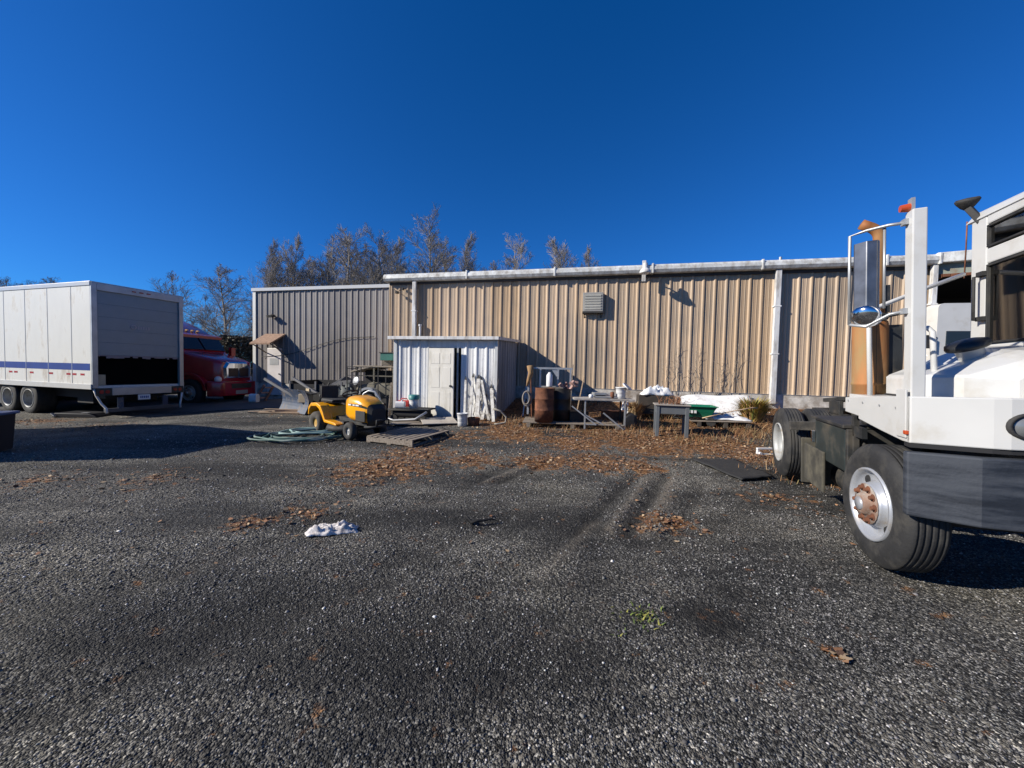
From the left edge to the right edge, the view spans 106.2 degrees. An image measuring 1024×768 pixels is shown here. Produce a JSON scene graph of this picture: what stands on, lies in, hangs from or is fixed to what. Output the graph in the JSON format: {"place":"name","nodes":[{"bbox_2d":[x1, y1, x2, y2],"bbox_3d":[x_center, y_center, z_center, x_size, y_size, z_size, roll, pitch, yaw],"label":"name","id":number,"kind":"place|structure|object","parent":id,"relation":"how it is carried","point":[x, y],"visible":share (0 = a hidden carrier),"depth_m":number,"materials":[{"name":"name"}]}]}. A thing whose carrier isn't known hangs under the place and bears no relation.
{"place":"outdoors","nodes":[
{"label":"outdoors","id":0,"kind":"place"},
{"bbox_2d":[249,394,259,402],"bbox_3d":[-10.359,0.569,15.442,0.280,0.350,0.240,1,2,0],"label":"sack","id":1,"kind":"object","parent":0,"point":[254,398],"visible":0.94,"depth_m":15.34,"materials":[{"name":"white plastic"}]},
{"bbox_2d":[0,368,1023,767],"bbox_3d":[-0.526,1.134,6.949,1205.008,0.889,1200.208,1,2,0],"label":"ground","id":2,"kind":"structure","parent":0,"point":[66,716],"depth_m":2.52,"materials":[{"name":"gravel"}]},
{"bbox_2d":[0,411,19,450],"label":"waste bin","id":3,"kind":"object","parent":2,"relation":"on","point":[7,423],"visible":1,"depth_m":6.81,"materials":[{"name":"black plastic"}]},
{"bbox_2d":[0,276,21,286],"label":"bare tree","id":4,"kind":"object","parent":2,"relation":"on","point":[7,281],"visible":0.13,"depth_m":68.11,"materials":[{"name":"brown plant"}]},
{"bbox_2d":[22,277,58,284],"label":"bare tree","id":5,"kind":"object","parent":2,"relation":"on","point":[45,280],"visible":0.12,"depth_m":71.12,"materials":[{"name":"brown plant"}]},
{"bbox_2d":[50,411,115,417],"bbox_3d":[-13.785,0.962,12.366,1.233,0.160,0.761,1,2,-6],"label":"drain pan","id":6,"kind":"object","parent":2,"relation":"on","point":[82,414],"visible":0.93,"depth_m":12.11,"materials":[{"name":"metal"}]},
{"bbox_2d":[0,281,183,412],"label":"box truck","id":7,"kind":"object","parent":2,"relation":"on","point":[103,345],"visible":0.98,"depth_m":12.57,"materials":[{"name":"white paint"}]},
{"bbox_2d":[0,398,282,412],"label":"asphalt lane","id":8,"kind":"structure","parent":2,"relation":"on","point":[204,405],"depth_m":14.62,"materials":[{"name":"asphalt"}]},
{"bbox_2d":[64,321,254,402],"bbox_3d":[-16.090,-1.228,17.136,8.672,4.068,3.218,1,2,5],"label":"semi truck","id":9,"kind":"object","parent":8,"relation":"on","point":[212,368],"visible":0.33,"depth_m":16.18,"materials":[{"name":"red paint"}]},
{"bbox_2d":[149,270,206,329],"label":"bare tree","id":10,"kind":"object","parent":2,"relation":"on","point":[172,287],"visible":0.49,"depth_m":43.12,"materials":[{"name":"brown plant"}]},
{"bbox_2d":[185,294,217,335],"bbox_3d":[-30.411,-4.450,37.596,3.293,9.078,3.471,3,3,30],"label":"bare tree","id":11,"kind":"object","parent":2,"relation":"on","point":[205,298],"visible":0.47,"depth_m":37.81,"materials":[{"name":"brown plant"}]},
{"bbox_2d":[183,263,252,349],"bbox_3d":[-22.252,-4.390,29.866,5.520,9.997,8.068,2,2,11],"label":"bare tree","id":12,"kind":"object","parent":2,"relation":"on","point":[224,312],"visible":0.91,"depth_m":29.69,"materials":[{"name":"brown plant"}]},
{"bbox_2d":[218,335,252,378],"bbox_3d":[-19.320,-1.506,26.977,4.082,3.768,4.126,1,2,0],"label":"evergreen shrub","id":13,"kind":"object","parent":2,"relation":"on","point":[242,346],"visible":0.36,"depth_m":26.34,"materials":[{"name":"green plant"}]},
{"bbox_2d":[241,299,252,379],"bbox_3d":[-22.852,-3.606,33.907,2.924,7.945,4.275,2,2,13],"label":"bare tree","id":14,"kind":"object","parent":2,"relation":"on","point":[251,312],"visible":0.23,"depth_m":33.50,"materials":[{"name":"brown plant"}]},
{"bbox_2d":[248,410,274,412],"bbox_3d":[-7.826,0.867,12.099,0.800,0.040,0.140,0,3,-30],"label":"board","id":15,"kind":"object","parent":2,"relation":"on","point":[259,411],"visible":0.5,"depth_m":11.95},
{"bbox_2d":[244,239,285,324],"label":"bare tree","id":16,"kind":"object","parent":2,"relation":"on","point":[272,272],"visible":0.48,"depth_m":41.06,"materials":[{"name":"brown plant"}]},
{"bbox_2d":[257,384,274,400],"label":"wooden steps","id":17,"kind":"structure","parent":2,"relation":"on","point":[269,392],"depth_m":15.74,"materials":[{"name":"brown wood"}]},
{"bbox_2d":[239,255,302,320],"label":"bare tree","id":18,"kind":"object","parent":2,"relation":"on","point":[263,270],"visible":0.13,"depth_m":46.47,"materials":[{"name":"brown plant"}]},
{"bbox_2d":[258,411,307,413],"bbox_3d":[-6.876,0.894,11.949,1.900,0.040,0.140,1,2,-4],"label":"board","id":19,"kind":"object","parent":2,"relation":"on","point":[282,412],"visible":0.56,"depth_m":11.87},
{"bbox_2d":[258,234,317,287],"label":"bare tree","id":20,"kind":"object","parent":2,"relation":"on","point":[291,264],"visible":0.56,"depth_m":42.82,"materials":[{"name":"brown plant"}]},
{"bbox_2d":[246,430,343,441],"bbox_3d":[-4.597,1.112,8.246,1.860,0.084,1.338,1,2,-6],"label":"garden hose","id":21,"kind":"object","parent":2,"relation":"on","point":[273,436],"visible":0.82,"depth_m":7.94,"materials":[{"name":"rubber"}]},
{"bbox_2d":[278,427,341,434],"bbox_3d":[-4.420,1.029,8.572,1.338,0.082,0.876,0,2,-23],"label":"garden hose","id":22,"kind":"object","parent":21,"relation":"on","point":[294,431],"visible":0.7,"depth_m":8.33,"materials":[{"name":"rubber"}]},
{"bbox_2d":[279,388,312,413],"bbox_3d":[-6.626,0.510,12.755,1.900,0.730,1.320,3,3,38],"label":"snow plow","id":23,"kind":"object","parent":2,"relation":"on","point":[289,402],"visible":0.6,"depth_m":12.26,"materials":[{"name":"silver metal"}]},
{"bbox_2d":[298,390,316,411],"bbox_3d":[-6.404,0.568,12.036,0.418,0.718,0.340,1,2,0],"label":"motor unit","id":24,"kind":"object","parent":2,"relation":"on","point":[302,399],"visible":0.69,"depth_m":11.90,"materials":[{"name":"black metal"}]},
{"bbox_2d":[287,256,330,285],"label":"bare tree","id":25,"kind":"object","parent":2,"relation":"on","point":[308,268],"visible":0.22,"depth_m":45.18,"materials":[{"name":"brown plant"}]},
{"bbox_2d":[284,251,342,285],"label":"bare tree","id":26,"kind":"object","parent":2,"relation":"on","point":[329,262],"visible":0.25,"depth_m":46.23,"materials":[{"name":"brown plant"}]},
{"bbox_2d":[263,376,366,404],"bbox_3d":[-6.328,0.275,13.233,3.621,1.140,1.887,2,2,6],"label":"utility trailer","id":27,"kind":"object","parent":2,"relation":"on","point":[297,384],"visible":0.27,"depth_m":12.73,"materials":[{"name":"grey metal"}]},
{"bbox_2d":[299,265,334,286],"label":"bare tree","id":28,"kind":"object","parent":2,"relation":"on","point":[319,278],"visible":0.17,"depth_m":45.10,"materials":[{"name":"brown plant"}]},
{"bbox_2d":[249,284,388,398],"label":"grey metal building","id":29,"kind":"structure","parent":2,"relation":"on","point":[317,333],"depth_m":16.79,"materials":[{"name":"metal"}]},
{"bbox_2d":[267,348,281,394],"bbox_3d":[-10.704,-0.558,17.313,0.755,2.100,0.100,2,2,13],"label":"door","id":30,"kind":"structure","parent":29,"relation":"in","point":[274,362],"depth_m":17.29,"materials":[{"name":"metal"}]},
{"bbox_2d":[305,520,359,536],"bbox_3d":[-1.731,1.374,3.704,0.493,0.104,0.197,1,2,-14],"label":"rag","id":31,"kind":"object","parent":2,"relation":"on","point":[337,528],"visible":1,"depth_m":3.66,"materials":[{"name":"white fabric"}]},
{"bbox_2d":[311,234,378,284],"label":"bare tree","id":32,"kind":"object","parent":2,"relation":"on","point":[352,250],"visible":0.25,"depth_m":50.29,"materials":[{"name":"brown plant"}]},
{"bbox_2d":[337,381,355,395],"bbox_3d":[-5.235,0.378,12.222,1.589,0.956,1.094,2,2,10],"label":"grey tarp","id":33,"kind":"object","parent":2,"relation":"on","point":[342,389],"visible":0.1,"depth_m":11.95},
{"bbox_2d":[308,386,391,439],"bbox_3d":[-3.602,0.625,8.735,2.260,1.080,1.060,3,3,36],"label":"riding mower","id":34,"kind":"object","parent":2,"relation":"on","point":[351,416],"visible":0.98,"depth_m":8.44,"materials":[{"name":"yellow paint"}]},
{"bbox_2d":[323,223,391,285],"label":"bare tree","id":35,"kind":"object","parent":2,"relation":"on","point":[347,276],"visible":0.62,"depth_m":42.01,"materials":[{"name":"brown plant"}]},
{"bbox_2d":[346,366,385,398],"bbox_3d":[-4.485,0.202,11.861,1.025,1.469,0.525,2,2,8],"label":"pipe rack","id":36,"kind":"object","parent":2,"relation":"on","point":[360,375],"visible":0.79,"depth_m":11.63,"materials":[{"name":"grey metal"}]},
{"bbox_2d":[350,361,392,412],"bbox_3d":[-4.180,0.060,12.592,1.731,1.620,1.470,2,2,10],"label":"utility vehicle","id":37,"kind":"object","parent":2,"relation":"on","point":[371,380],"visible":0.44,"depth_m":12.09,"materials":[{"name":"black metal"}]},
{"bbox_2d":[379,352,393,360],"bbox_3d":[-3.822,-0.853,11.953,0.470,0.250,0.390,2,2,10],"label":"green crate","id":38,"kind":"object","parent":37,"relation":"on","point":[386,356],"visible":0.76,"depth_m":11.78,"materials":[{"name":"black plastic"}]},
{"bbox_2d":[350,243,392,284],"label":"bare tree","id":39,"kind":"object","parent":2,"relation":"on","point":[387,250],"visible":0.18,"depth_m":49.63,"materials":[{"name":"brown plant"}]},
{"bbox_2d":[362,390,380,400],"bbox_3d":[-4.098,0.584,11.011,0.840,0.835,0.060,2,2,12],"label":"metal hoop","id":40,"kind":"object","parent":2,"relation":"on","point":[375,392],"visible":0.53,"depth_m":10.95,"materials":[{"name":"metal"}]},
{"bbox_2d":[342,221,406,284],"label":"bare tree","id":41,"kind":"object","parent":2,"relation":"on","point":[382,258],"visible":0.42,"depth_m":42.84,"materials":[{"name":"brown plant"}]},
{"bbox_2d":[363,235,413,283],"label":"bare tree","id":42,"kind":"object","parent":2,"relation":"on","point":[400,243],"visible":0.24,"depth_m":49.31,"materials":[{"name":"brown plant"}]},
{"bbox_2d":[388,382,392,415],"bbox_3d":[-3.635,0.458,11.515,0.030,1.000,0.140,2,-8,10],"label":"plank","id":43,"kind":"object","parent":2,"relation":"on","point":[390,398],"visible":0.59,"depth_m":11.49,"materials":[{"name":"grey wood"}]},
{"bbox_2d":[366,427,448,446],"bbox_3d":[-2.242,1.143,8.457,1.150,0.140,1.429,2,2,22],"label":"pallet","id":44,"kind":"object","parent":2,"relation":"on","point":[408,436],"visible":0.98,"depth_m":8.13,"materials":[{"name":"grey wood"}]},
{"bbox_2d":[390,421,429,424],"bbox_3d":[-2.661,1.023,10.169,1.000,0.020,0.700,1,2,-8],"label":"plywood sheet","id":45,"kind":"object","parent":2,"relation":"on","point":[406,423],"visible":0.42,"depth_m":9.98,"materials":[{"name":"grey wood"}]},
{"bbox_2d":[388,407,435,421],"bbox_3d":[-2.792,0.840,10.556,1.190,0.355,0.751,2,2,8],"label":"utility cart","id":46,"kind":"object","parent":2,"relation":"on","point":[419,413],"visible":0.79,"depth_m":10.35,"materials":[{"name":"black metal"}]},
{"bbox_2d":[395,400,405,407],"bbox_3d":[-3.073,0.553,10.587,0.240,0.230,0.180,1,2,0],"label":"jug","id":47,"kind":"object","parent":46,"relation":"on","point":[400,404],"visible":1,"depth_m":10.50,"materials":[{"name":"white plastic"}]},
{"bbox_2d":[408,394,419,408],"bbox_3d":[-2.724,0.484,10.690,0.310,0.375,0.313,1,2,0],"label":"bucket","id":48,"kind":"object","parent":46,"relation":"on","point":[413,401],"visible":1,"depth_m":10.58,"materials":[{"name":"white plastic"}]},
{"bbox_2d":[384,202,463,273],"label":"bare tree","id":49,"kind":"object","parent":2,"relation":"on","point":[435,266],"visible":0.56,"depth_m":43.73,"materials":[{"name":"brown plant"}]},
{"bbox_2d":[0,398,855,662],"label":"fallen leaves","id":50,"kind":"object","parent":2,"relation":"on","point":[840,653],"visible":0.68,"depth_m":6.76,"materials":[{"name":"plant"}]},
{"bbox_2d":[420,417,457,424],"bbox_3d":[-1.948,0.970,10.205,0.900,0.021,0.750,1,7,-20],"label":"plywood sheet","id":51,"kind":"object","parent":2,"relation":"on","point":[440,420],"visible":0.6,"depth_m":10.13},
{"bbox_2d":[416,235,466,272],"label":"bare tree","id":52,"kind":"object","parent":2,"relation":"on","point":[449,262],"visible":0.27,"depth_m":50.23,"materials":[{"name":"brown plant"}]},
{"bbox_2d":[387,336,519,418],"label":"shed","id":53,"kind":"structure","parent":2,"relation":"on","point":[433,371],"depth_m":10.97,"materials":[{"name":"white metal"}]},
{"bbox_2d":[428,348,454,417],"bbox_3d":[-2.033,0.015,10.901,0.832,2.060,0.114,2,2,22],"label":"door","id":54,"kind":"structure","parent":53,"relation":"in","point":[441,360],"depth_m":10.89,"materials":[{"name":"beige paint"}]},
{"bbox_2d":[463,377,466,411],"bbox_3d":[-1.303,0.300,10.684,0.066,1.046,0.392,1,2,-3],"label":"picket","id":55,"kind":"object","parent":53,"relation":"attached to","point":[465,388],"visible":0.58,"depth_m":10.68,"materials":[{"name":"white wood"}]},
{"bbox_2d":[469,373,473,416],"bbox_3d":[-1.117,0.297,10.642,0.074,1.195,0.372,2,2,7],"label":"picket","id":56,"kind":"object","parent":53,"relation":"attached to","point":[471,397],"visible":1,"depth_m":10.62,"materials":[{"name":"white wood"}]},
{"bbox_2d":[466,374,497,418],"bbox_3d":[-0.872,0.416,10.709,1.160,1.510,0.061,2,2,13],"label":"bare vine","id":57,"kind":"object","parent":53,"relation":"attached to","point":[482,401],"visible":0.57,"depth_m":10.67,"materials":[{"name":"brown plant"}]},
{"bbox_2d":[480,394,486,419],"bbox_3d":[-0.762,0.609,10.580,0.096,0.713,0.382,2,2,13],"label":"picket","id":58,"kind":"object","parent":53,"relation":"attached to","point":[482,413],"visible":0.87,"depth_m":10.51,"materials":[{"name":"white wood"}]},
{"bbox_2d":[457,412,467,426],"bbox_3d":[-1.273,0.913,9.863,0.288,0.340,0.284,1,2,0],"label":"bucket","id":59,"kind":"object","parent":2,"relation":"on","point":[462,418],"visible":0.99,"depth_m":9.76,"materials":[{"name":"white plastic"}]},
{"bbox_2d":[444,230,482,271],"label":"bare tree","id":60,"kind":"object","parent":2,"relation":"on","point":[467,263],"visible":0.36,"depth_m":46.65,"materials":[{"name":"grey plant"}]},
{"bbox_2d":[468,417,479,425],"bbox_3d":[-0.995,0.976,9.966,0.312,0.220,0.320,1,2,0],"label":"pot","id":61,"kind":"object","parent":2,"relation":"on","point":[473,421],"visible":0.96,"depth_m":9.84,"materials":[{"name":"ceramic"}]},
{"bbox_2d":[475,375,479,416],"bbox_3d":[-0.939,0.333,10.597,0.115,1.187,0.393,1,2,-2],"label":"picket","id":62,"kind":"object","parent":2,"relation":"on","point":[477,411],"visible":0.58,"depth_m":10.58,"materials":[{"name":"white wood"}]},
{"bbox_2d":[463,515,496,523],"bbox_3d":[-0.339,1.407,3.972,0.360,0.067,0.115,2,2,5],"label":"stick","id":63,"kind":"object","parent":2,"relation":"on","point":[470,521],"visible":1,"depth_m":3.96,"materials":[{"name":"black wood"}]},
{"bbox_2d":[480,377,489,419],"bbox_3d":[-0.743,0.378,10.552,0.068,1.187,0.536,0,3,-34],"label":"picket","id":64,"kind":"object","parent":2,"relation":"on","point":[484,397],"visible":1,"depth_m":10.54,"materials":[{"name":"white wood"}]},
{"bbox_2d":[478,259,500,270],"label":"bare tree","id":65,"kind":"object","parent":2,"relation":"on","point":[493,266],"visible":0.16,"depth_m":50.91,"materials":[{"name":"brown plant"}]},
{"bbox_2d":[490,386,494,421],"bbox_3d":[-0.534,0.516,10.510,0.093,1.020,0.434,1,2,-15],"label":"picket","id":66,"kind":"object","parent":2,"relation":"on","point":[492,405],"visible":0.92,"depth_m":10.49,"materials":[{"name":"white wood"}]},
{"bbox_2d":[493,408,506,424],"bbox_3d":[-0.311,0.837,9.974,0.380,0.432,0.149,1,2,-8],"label":"hose piece","id":67,"kind":"object","parent":2,"relation":"on","point":[503,414],"visible":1,"depth_m":9.99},
{"bbox_2d":[500,232,534,269],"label":"bare tree","id":68,"kind":"object","parent":2,"relation":"on","point":[520,249],"visible":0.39,"depth_m":47.05,"materials":[{"name":"grey plant"}]},
{"bbox_2d":[542,236,579,268],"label":"bare tree","id":69,"kind":"object","parent":2,"relation":"on","point":[560,255],"visible":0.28,"depth_m":48.09,"materials":[{"name":"grey plant"}]},
{"bbox_2d":[522,417,623,429],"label":"skid platform","id":70,"kind":"structure","parent":2,"relation":"on","point":[528,421],"depth_m":9.71,"materials":[{"name":"grey wood"}]},
{"bbox_2d":[530,380,531,417],"bbox_3d":[0.527,0.254,10.654,0.030,1.500,0.041,-2,-8,10],"label":"steel pipe","id":71,"kind":"object","parent":70,"relation":"on","point":[530,397],"visible":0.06,"depth_m":10.64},
{"bbox_2d":[535,387,553,422],"bbox_3d":[0.818,0.528,9.777,0.484,0.860,0.484,1,2,0],"label":"drum","id":72,"kind":"object","parent":70,"relation":"on","point":[544,401],"visible":1,"depth_m":9.57,"materials":[{"name":"metal"}]},
{"bbox_2d":[546,372,552,386],"bbox_3d":[0.984,-0.120,10.102,0.158,0.380,0.160,1,2,0],"label":"gas cylinder","id":73,"kind":"object","parent":72,"relation":"on","point":[549,377],"visible":1,"depth_m":10.04,"materials":[{"name":"white metal"}]},
{"bbox_2d":[522,365,572,413],"bbox_3d":[0.930,0.264,10.243,1.325,1.515,0.199,2,2,6],"label":"steel rack","id":74,"kind":"object","parent":70,"relation":"on","point":[530,368],"visible":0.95,"depth_m":10.22,"materials":[{"name":"metal"}]},
{"bbox_2d":[553,388,570,420],"bbox_3d":[1.294,0.535,10.127,0.494,0.840,0.494,1,2,0],"label":"drum","id":75,"kind":"object","parent":70,"relation":"on","point":[561,404],"visible":0.77,"depth_m":9.91,"materials":[{"name":"black paint"}]},
{"bbox_2d":[558,380,577,390],"bbox_3d":[1.472,0.034,10.104,0.550,0.275,0.297,1,2,0],"label":"scrap bundle","id":76,"kind":"object","parent":75,"relation":"on","point":[571,383],"visible":0.94,"depth_m":10.04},
{"bbox_2d":[569,410,588,421],"bbox_3d":[1.724,0.877,10.140,0.520,0.350,0.370,1,2,-8],"label":"storage box","id":77,"kind":"object","parent":2,"relation":"on","point":[575,415],"visible":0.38,"depth_m":9.96,"materials":[{"name":"black paint"}]},
{"bbox_2d":[577,376,584,409],"bbox_3d":[1.927,0.360,10.905,0.030,1.200,0.090,12,-6,9],"label":"plank","id":78,"kind":"object","parent":2,"relation":"on","point":[580,392],"visible":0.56,"depth_m":10.88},
{"bbox_2d":[581,245,601,266],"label":"bare tree","id":79,"kind":"object","parent":2,"relation":"on","point":[588,261],"visible":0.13,"depth_m":48.63,"materials":[{"name":"grey plant"}]},
{"bbox_2d":[572,396,634,429],"bbox_3d":[2.255,0.738,9.765,1.533,0.769,0.658,1,2,4],"label":"work table","id":80,"kind":"object","parent":2,"relation":"on","point":[599,399],"visible":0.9,"depth_m":9.49,"materials":[{"name":"metal"}]},
{"bbox_2d":[592,392,617,397],"bbox_3d":[2.408,0.283,9.746,0.700,0.121,0.398,1,2,0],"label":"sheet scrap","id":81,"kind":"object","parent":80,"relation":"on","point":[600,395],"visible":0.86,"depth_m":9.60,"materials":[{"name":"metal"}]},
{"bbox_2d":[615,387,626,398],"bbox_3d":[2.725,0.222,9.621,0.278,0.290,0.273,1,2,0],"label":"bucket","id":82,"kind":"object","parent":80,"relation":"on","point":[620,392],"visible":0.98,"depth_m":9.52,"materials":[{"name":"white plastic"}]},
{"bbox_2d":[600,409,623,421],"bbox_3d":[2.733,0.857,10.438,0.620,0.290,0.320,2,2,6],"label":"storage box","id":83,"kind":"object","parent":2,"relation":"on","point":[613,415],"visible":0.64,"depth_m":10.29,"materials":[{"name":"metal"}]},
{"bbox_2d":[621,402,628,413],"bbox_3d":[3.124,0.675,10.690,0.311,0.509,0.269,1,2,0],"label":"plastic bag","id":84,"kind":"object","parent":2,"relation":"on","point":[622,407],"visible":0.28,"depth_m":10.63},
{"bbox_2d":[623,412,636,428],"bbox_3d":[2.969,0.920,9.690,0.290,0.420,0.240,1,2,0],"label":"sack","id":85,"kind":"object","parent":2,"relation":"on","point":[631,418],"visible":0.75,"depth_m":9.57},
{"bbox_2d":[621,401,646,418],"bbox_3d":[3.431,0.674,10.681,0.899,0.548,0.926,1,2,0],"label":"dry tuft","id":86,"kind":"object","parent":2,"relation":"on","point":[634,408],"visible":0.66,"depth_m":10.49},
{"bbox_2d":[610,601,665,635],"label":"green weeds","id":87,"kind":"object","parent":2,"relation":"on","point":[644,615],"visible":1,"depth_m":2.51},
{"bbox_2d":[636,394,674,414],"bbox_3d":[4.020,0.569,10.741,1.000,0.500,0.470,2,2,10],"label":"wooden crate","id":88,"kind":"object","parent":2,"relation":"on","point":[647,400],"visible":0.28,"depth_m":10.55,"materials":[{"name":"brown wood"}]},
{"bbox_2d":[640,385,673,395],"bbox_3d":[4.026,0.157,10.696,0.916,0.298,0.449,1,2,0],"label":"plastic wrap","id":89,"kind":"object","parent":88,"relation":"on","point":[658,390],"visible":0.99,"depth_m":10.56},
{"bbox_2d":[481,396,839,490],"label":"dry grass","id":90,"kind":"structure","parent":2,"relation":"on","point":[712,437],"depth_m":9.17,"materials":[{"name":"plant"}]},
{"bbox_2d":[653,393,690,437],"bbox_3d":[3.718,0.731,8.988,0.772,1.011,0.480,2,2,14],"label":"table","id":91,"kind":"object","parent":2,"relation":"on","point":[680,408],"visible":0.98,"depth_m":8.84,"materials":[{"name":"grey wood"}]},
{"bbox_2d":[383,250,971,408],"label":"warehouse","id":92,"kind":"structure","parent":2,"relation":"on","point":[783,325],"depth_m":12.09,"materials":[{"name":"beige metal"}]},
{"bbox_2d":[660,345,742,395],"bbox_3d":[5.849,-0.465,11.859,2.368,1.662,0.062,2,2,13],"label":"bare vine","id":93,"kind":"object","parent":92,"relation":"attached to","point":[699,378],"visible":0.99,"depth_m":11.89,"materials":[{"name":"brown plant"}]},
{"bbox_2d":[673,404,718,425],"bbox_3d":[4.727,0.800,10.008,1.016,0.500,0.680,2,2,14],"label":"green cart","id":94,"kind":"object","parent":2,"relation":"on","point":[697,410],"visible":0.66,"depth_m":9.72,"materials":[{"name":"plastic"}]},
{"bbox_2d":[681,394,750,414],"bbox_3d":[6.095,0.587,11.424,2.016,0.527,0.866,2,2,13],"label":"plastic sheet","id":95,"kind":"object","parent":2,"relation":"on","point":[722,403],"visible":0.48,"depth_m":11.60,"materials":[{"name":"plastic"}]},
{"bbox_2d":[689,418,751,429],"bbox_3d":[5.298,0.990,9.894,1.370,0.196,0.650,2,2,16],"label":"debris skid","id":96,"kind":"object","parent":2,"relation":"on","point":[699,421],"visible":0.62,"depth_m":9.68,"materials":[{"name":"grey wood"}]},
{"bbox_2d":[700,412,751,420],"bbox_3d":[5.489,0.821,9.898,1.181,0.154,0.570,2,2,16],"label":"torn sheeting","id":97,"kind":"object","parent":96,"relation":"on","point":[726,416],"visible":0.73,"depth_m":9.74,"materials":[{"name":"white plastic"}]},
{"bbox_2d":[702,407,757,418],"bbox_3d":[5.468,0.731,9.656,1.307,0.324,0.042,2,2,6],"label":"wood pole","id":98,"kind":"object","parent":96,"relation":"on","point":[729,411],"visible":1,"depth_m":9.64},
{"bbox_2d":[692,458,773,479],"bbox_3d":[3.648,1.394,6.305,0.791,0.051,1.261,1,2,0],"label":"rubber mat","id":99,"kind":"object","parent":2,"relation":"on","point":[731,468],"visible":0.99,"depth_m":6.28,"materials":[{"name":"rubber"}]},
{"bbox_2d":[729,395,776,421],"bbox_3d":[6.439,0.632,10.252,1.303,0.715,1.306,1,2,0],"label":"yellow bush","id":100,"kind":"object","parent":2,"relation":"on","point":[755,414],"visible":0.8,"depth_m":10.09,"materials":[{"name":"plant"}]},
{"bbox_2d":[756,448,772,454],"bbox_3d":[4.945,1.308,7.476,0.390,0.135,0.100,1,2,-5],"label":"metal bracket","id":101,"kind":"object","parent":2,"relation":"on","point":[757,450],"visible":0.74,"depth_m":7.45,"materials":[{"name":"white metal"}]},
{"bbox_2d":[772,192,1023,572],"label":"yard truck","id":102,"kind":"object","parent":2,"relation":"on","point":[917,458],"visible":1,"depth_m":2.89,"materials":[{"name":"white metal"}]},
{"bbox_2d":[926,303,1022,360],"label":"step van","id":103,"kind":"object","parent":2,"relation":"on","point":[948,323],"visible":0.12,"depth_m":10.14,"materials":[{"name":"white paint"}]},
{"bbox_3d":[-3.145,0.864,11.217,0.340,0.240,0.300,1,2,0],"label":"milk crate","id":104,"kind":"object","parent":2,"relation":"on","visible":0},
{"bbox_2d":[398,398,408,406],"bbox_3d":[-3.148,0.572,11.206,0.300,0.324,0.200,1,2,0],"label":"fuel can","id":105,"kind":"object","parent":104,"relation":"on","point":[407,402],"visible":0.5,"depth_m":11.14,"materials":[{"name":"red plastic"}]},
{"bbox_2d":[0,0,1023,357],"label":"sky","id":106,"kind":"structure","parent":0,"point":[141,141],"materials":[{"name":"blue"}]},
{"bbox_3d":[-6.726,0.889,12.169,1.700,0.040,0.140,1,2,3],"label":"board","id":107,"kind":"object","parent":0,"visible":0},
{"bbox_3d":[-6.625,0.851,12.097,1.500,0.040,0.140,1,2,-8],"label":"board","id":108,"kind":"object","parent":107,"relation":"on","visible":0},
{"bbox_2d":[264,408,296,410],"bbox_3d":[-7.024,0.809,12.046,1.300,0.040,0.140,2,2,-14],"label":"board","id":109,"kind":"object","parent":108,"relation":"on","point":[282,409],"visible":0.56,"depth_m":11.95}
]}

